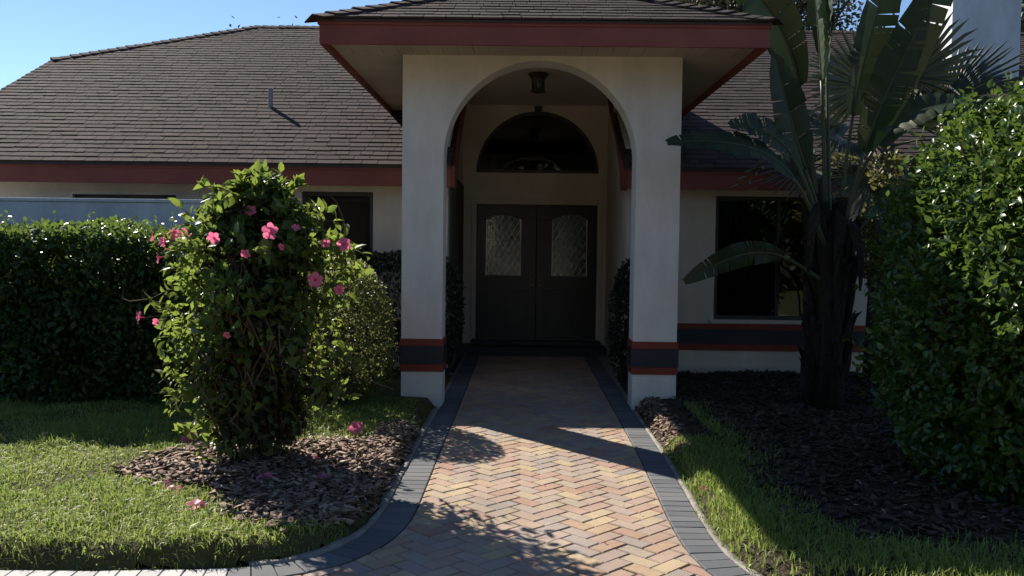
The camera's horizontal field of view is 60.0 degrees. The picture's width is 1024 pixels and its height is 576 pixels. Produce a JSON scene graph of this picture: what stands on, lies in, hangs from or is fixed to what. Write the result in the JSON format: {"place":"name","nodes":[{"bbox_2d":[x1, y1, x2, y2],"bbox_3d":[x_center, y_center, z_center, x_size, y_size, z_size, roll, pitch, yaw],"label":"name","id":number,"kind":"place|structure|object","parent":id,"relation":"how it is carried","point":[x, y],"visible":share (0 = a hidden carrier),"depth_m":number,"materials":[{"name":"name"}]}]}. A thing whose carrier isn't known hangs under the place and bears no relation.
{"place":"outdoors","nodes":[
{"label":"outdoors","id":0,"kind":"place"},
{"bbox_2d":[0,369,451,571],"bbox_3d":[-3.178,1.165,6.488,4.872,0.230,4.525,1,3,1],"label":"lawn grass","id":1,"kind":"structure","parent":0,"point":[164,514],"depth_m":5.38,"materials":[{"name":"green plant"}]},
{"bbox_2d":[0,210,206,404],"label":"clipped hedge","id":2,"kind":"object","parent":1,"relation":"on","point":[72,326],"visible":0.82,"depth_m":8.25,"materials":[{"name":"green plant"}]},
{"bbox_2d":[163,480,173,490],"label":"fallen flower","id":3,"kind":"object","parent":1,"relation":"on","point":[167,482],"visible":0.43,"depth_m":5.38,"materials":[{"name":"pink plant"}]},
{"bbox_2d":[172,485,181,494],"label":"fallen flower","id":4,"kind":"object","parent":1,"relation":"on","point":[174,488],"visible":0.59,"depth_m":5.31,"materials":[{"name":"pink plant"}]},
{"bbox_2d":[180,431,197,443],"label":"fallen flower","id":5,"kind":"object","parent":1,"relation":"on","point":[184,439],"visible":0.51,"depth_m":6.61,"materials":[{"name":"pink plant"}]},
{"bbox_2d":[184,499,204,510],"bbox_3d":[-1.799,1.244,5.018,0.121,0.078,0.116,1,3,1],"label":"fallen flower","id":6,"kind":"object","parent":1,"relation":"on","point":[196,501],"visible":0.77,"depth_m":5.03,"materials":[{"name":"pink plant"}]},
{"bbox_2d":[122,159,391,466],"bbox_3d":[-1.721,0.230,6.121,1.854,2.214,1.296,1,3,1],"label":"flowering vine","id":7,"kind":"object","parent":1,"relation":"on","point":[254,257],"visible":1,"depth_m":5.93,"materials":[{"name":"green plant"}]},
{"bbox_2d":[102,418,419,532],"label":"bark mulch","id":8,"kind":"object","parent":1,"relation":"on","point":[372,457],"visible":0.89,"depth_m":5.69,"materials":[{"name":"brown wood"}]},
{"bbox_2d":[255,472,272,480],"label":"fallen flower","id":9,"kind":"object","parent":8,"relation":"on","point":[266,474],"visible":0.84,"depth_m":5.64,"materials":[{"name":"pink plant"}]},
{"bbox_2d":[317,472,327,476],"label":"fallen flower","id":10,"kind":"object","parent":8,"relation":"on","point":[323,474],"visible":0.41,"depth_m":5.70,"materials":[{"name":"pink plant"}]},
{"bbox_2d":[296,254,398,406],"bbox_3d":[-1.616,0.449,8.274,1.094,1.595,1.059,1,3,1],"label":"rounded shrub","id":11,"kind":"object","parent":1,"relation":"on","point":[369,361],"visible":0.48,"depth_m":8.10,"materials":[{"name":"green plant"}]},
{"bbox_2d":[299,247,401,378],"bbox_3d":[-2.218,0.297,10.340,2.259,1.671,1.096,1,3,1],"label":"hedge","id":12,"kind":"object","parent":1,"relation":"on","point":[378,259],"depth_m":10.02,"materials":[{"name":"green plant"}]},
{"bbox_2d":[348,421,362,434],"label":"fallen flower","id":13,"kind":"object","parent":1,"relation":"on","point":[355,427],"visible":1,"depth_m":7.03,"materials":[{"name":"pink plant"}]},
{"bbox_2d":[445,256,465,377],"bbox_3d":[-0.880,0.354,10.332,0.689,1.603,0.714,1,3,1],"label":"porch shrub","id":14,"kind":"object","parent":1,"relation":"on","point":[453,326],"visible":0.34,"depth_m":10.25,"materials":[{"name":"green plant"}]},
{"bbox_2d":[5,419,1012,561],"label":"fallen leaves","id":15,"kind":"object","parent":1,"relation":"on","point":[883,510],"visible":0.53,"depth_m":5.26,"materials":[{"name":"brown plant"}]},
{"bbox_2d":[13,355,674,575],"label":"paver joint sand","id":16,"kind":"structure","parent":0,"point":[150,568],"depth_m":4.39,"materials":[{"name":"grey sand"}]},
{"bbox_2d":[135,331,751,568],"bbox_3d":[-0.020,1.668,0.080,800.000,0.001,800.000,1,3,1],"label":"ground","id":17,"kind":"structure","parent":0,"point":[321,544],"depth_m":4.63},
{"bbox_2d":[0,197,223,310],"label":"garden wall","id":18,"kind":"structure","parent":17,"relation":"on","point":[18,209],"depth_m":9.92,"materials":[{"name":"grey paint"}]},
{"bbox_2d":[0,568,228,575],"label":"pale border","id":19,"kind":"object","parent":17,"relation":"on","point":[213,572],"visible":1,"depth_m":4.26,"materials":[{"name":"white concrete"}]},
{"bbox_2d":[227,354,752,575],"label":"path border","id":20,"kind":"object","parent":17,"relation":"on","point":[703,549],"visible":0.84,"depth_m":5.62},
{"bbox_2d":[249,408,762,575],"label":"concrete edging","id":21,"kind":"object","parent":17,"relation":"on","point":[371,522],"visible":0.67,"depth_m":5.25,"materials":[{"name":"grey concrete"}]},
{"bbox_2d":[0,0,1023,410],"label":"house","id":22,"kind":"structure","parent":17,"relation":"on","point":[394,126],"depth_m":10.96,"materials":[{"name":"paint"}]},
{"bbox_2d":[75,194,175,198],"bbox_3d":[-4.780,-0.596,11.023,1.280,1.120,0.055,1,3,1],"label":"window","id":23,"kind":"structure","parent":22,"relation":"in","point":[106,196],"depth_m":10.97,"materials":[{"name":"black glass"}]},
{"bbox_2d":[303,191,373,298],"bbox_3d":[-2.151,-0.524,11.008,0.980,1.330,0.270,1,3,1],"label":"window","id":24,"kind":"structure","parent":22,"relation":"in","point":[354,210],"depth_m":11.08,"materials":[{"name":"black glass"}]},
{"bbox_2d":[476,204,536,338],"bbox_3d":[-0.090,-0.248,13.539,0.910,2.046,0.113,1,3,1],"label":"door","id":25,"kind":"structure","parent":22,"relation":"in","point":[506,234],"depth_m":13.55,"materials":[{"name":"brown wood"}]},
{"bbox_2d":[528,72,548,93],"bbox_3d":[0.323,-2.520,10.889,0.240,0.242,0.240,2,3,23],"label":"porch lantern","id":26,"kind":"object","parent":22,"relation":"attached to","point":[537,76],"visible":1,"depth_m":10.84,"materials":[{"name":"metal"}]},
{"bbox_2d":[535,205,596,339],"bbox_3d":[0.826,-0.237,13.529,0.910,2.046,0.113,1,3,1],"label":"door","id":27,"kind":"structure","parent":22,"relation":"in","point":[566,234],"depth_m":13.54,"materials":[{"name":"brown wood"}]},
{"bbox_2d":[709,196,836,324],"bbox_3d":[3.281,-0.338,10.894,1.690,1.560,0.150,1,3,1],"label":"window","id":28,"kind":"structure","parent":22,"relation":"in","point":[743,319],"depth_m":10.90,"materials":[{"name":"brown metal"}]},
{"bbox_2d":[672,0,863,30],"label":"oak tree","id":29,"kind":"object","parent":17,"relation":"on","point":[801,5],"visible":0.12,"depth_m":26.78,"materials":[{"name":"green plant"}]},
{"bbox_2d":[1020,0,1023,31],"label":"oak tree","id":30,"kind":"object","parent":17,"relation":"on","point":[1022,17],"visible":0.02,"depth_m":25.70,"materials":[{"name":"green plant"}]},
{"bbox_2d":[0,0,911,88],"label":"sky","id":31,"kind":"structure","parent":0,"point":[32,32],"materials":[{"name":"blue"}]},
{"bbox_2d":[297,356,710,575],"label":"brick path","id":32,"kind":"structure","parent":0,"point":[522,517],"depth_m":5.69,"materials":[{"name":"brick"}]},
{"bbox_2d":[445,382,640,564],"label":"path litter","id":33,"kind":"object","parent":32,"relation":"on","point":[534,470],"visible":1,"depth_m":5.89,"materials":[{"name":"brown plant"}]},
{"bbox_2d":[615,369,1023,575],"bbox_3d":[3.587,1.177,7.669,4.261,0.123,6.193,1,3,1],"label":"bed mulch","id":34,"kind":"object","parent":0,"point":[873,501],"visible":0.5,"depth_m":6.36,"materials":[{"name":"brown wood"}]},
{"bbox_2d":[604,258,629,378],"bbox_3d":[1.416,0.410,10.255,0.677,1.555,0.696,1,3,1],"label":"porch shrub","id":35,"kind":"object","parent":34,"relation":"on","point":[618,346],"visible":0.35,"depth_m":10.16,"materials":[{"name":"green plant"}]},
{"bbox_2d":[634,396,700,457],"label":"edge mulch","id":36,"kind":"object","parent":34,"relation":"on","point":[677,429],"visible":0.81,"depth_m":7.73,"materials":[{"name":"brown wood"}]},
{"bbox_2d":[714,368,794,383],"bbox_3d":[2.855,1.060,10.290,1.127,0.164,1.043,-2,4,-40],"label":"strappy plant","id":37,"kind":"object","parent":34,"relation":"on","point":[749,371],"visible":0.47,"depth_m":10.36,"materials":[{"name":"green plant"}]},
{"bbox_2d":[732,152,889,387],"bbox_3d":[3.163,-0.094,9.470,1.628,2.656,1.653,1,3,1],"label":"young palm","id":38,"kind":"object","parent":34,"relation":"on","point":[840,155],"visible":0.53,"depth_m":9.42,"materials":[{"name":"green plant"}]},
{"bbox_2d":[665,0,974,410],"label":"bird of paradise","id":39,"kind":"object","parent":34,"relation":"on","point":[833,266],"visible":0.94,"depth_m":8.24,"materials":[{"name":"green plant"}]},
{"bbox_2d":[656,400,1023,575],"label":"side grass","id":40,"kind":"structure","parent":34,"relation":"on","point":[708,468],"depth_m":4.69,"materials":[{"name":"green plant"}]},
{"bbox_2d":[855,146,909,386],"bbox_3d":[4.112,-0.152,9.692,0.706,2.785,0.672,1,3,1],"label":"yellow shrub","id":41,"kind":"object","parent":34,"relation":"on","point":[872,263],"visible":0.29,"depth_m":9.65,"materials":[{"name":"green plant"}]},
{"bbox_2d":[759,11,1023,382],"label":"fan palm","id":42,"kind":"object","parent":34,"relation":"on","point":[941,74],"visible":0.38,"depth_m":9.64,"materials":[{"name":"green plant"}]},
{"bbox_2d":[843,70,1023,511],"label":"glossy bush","id":43,"kind":"object","parent":34,"relation":"on","point":[954,382],"visible":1,"depth_m":5.64,"materials":[{"name":"green plant"}]}
]}

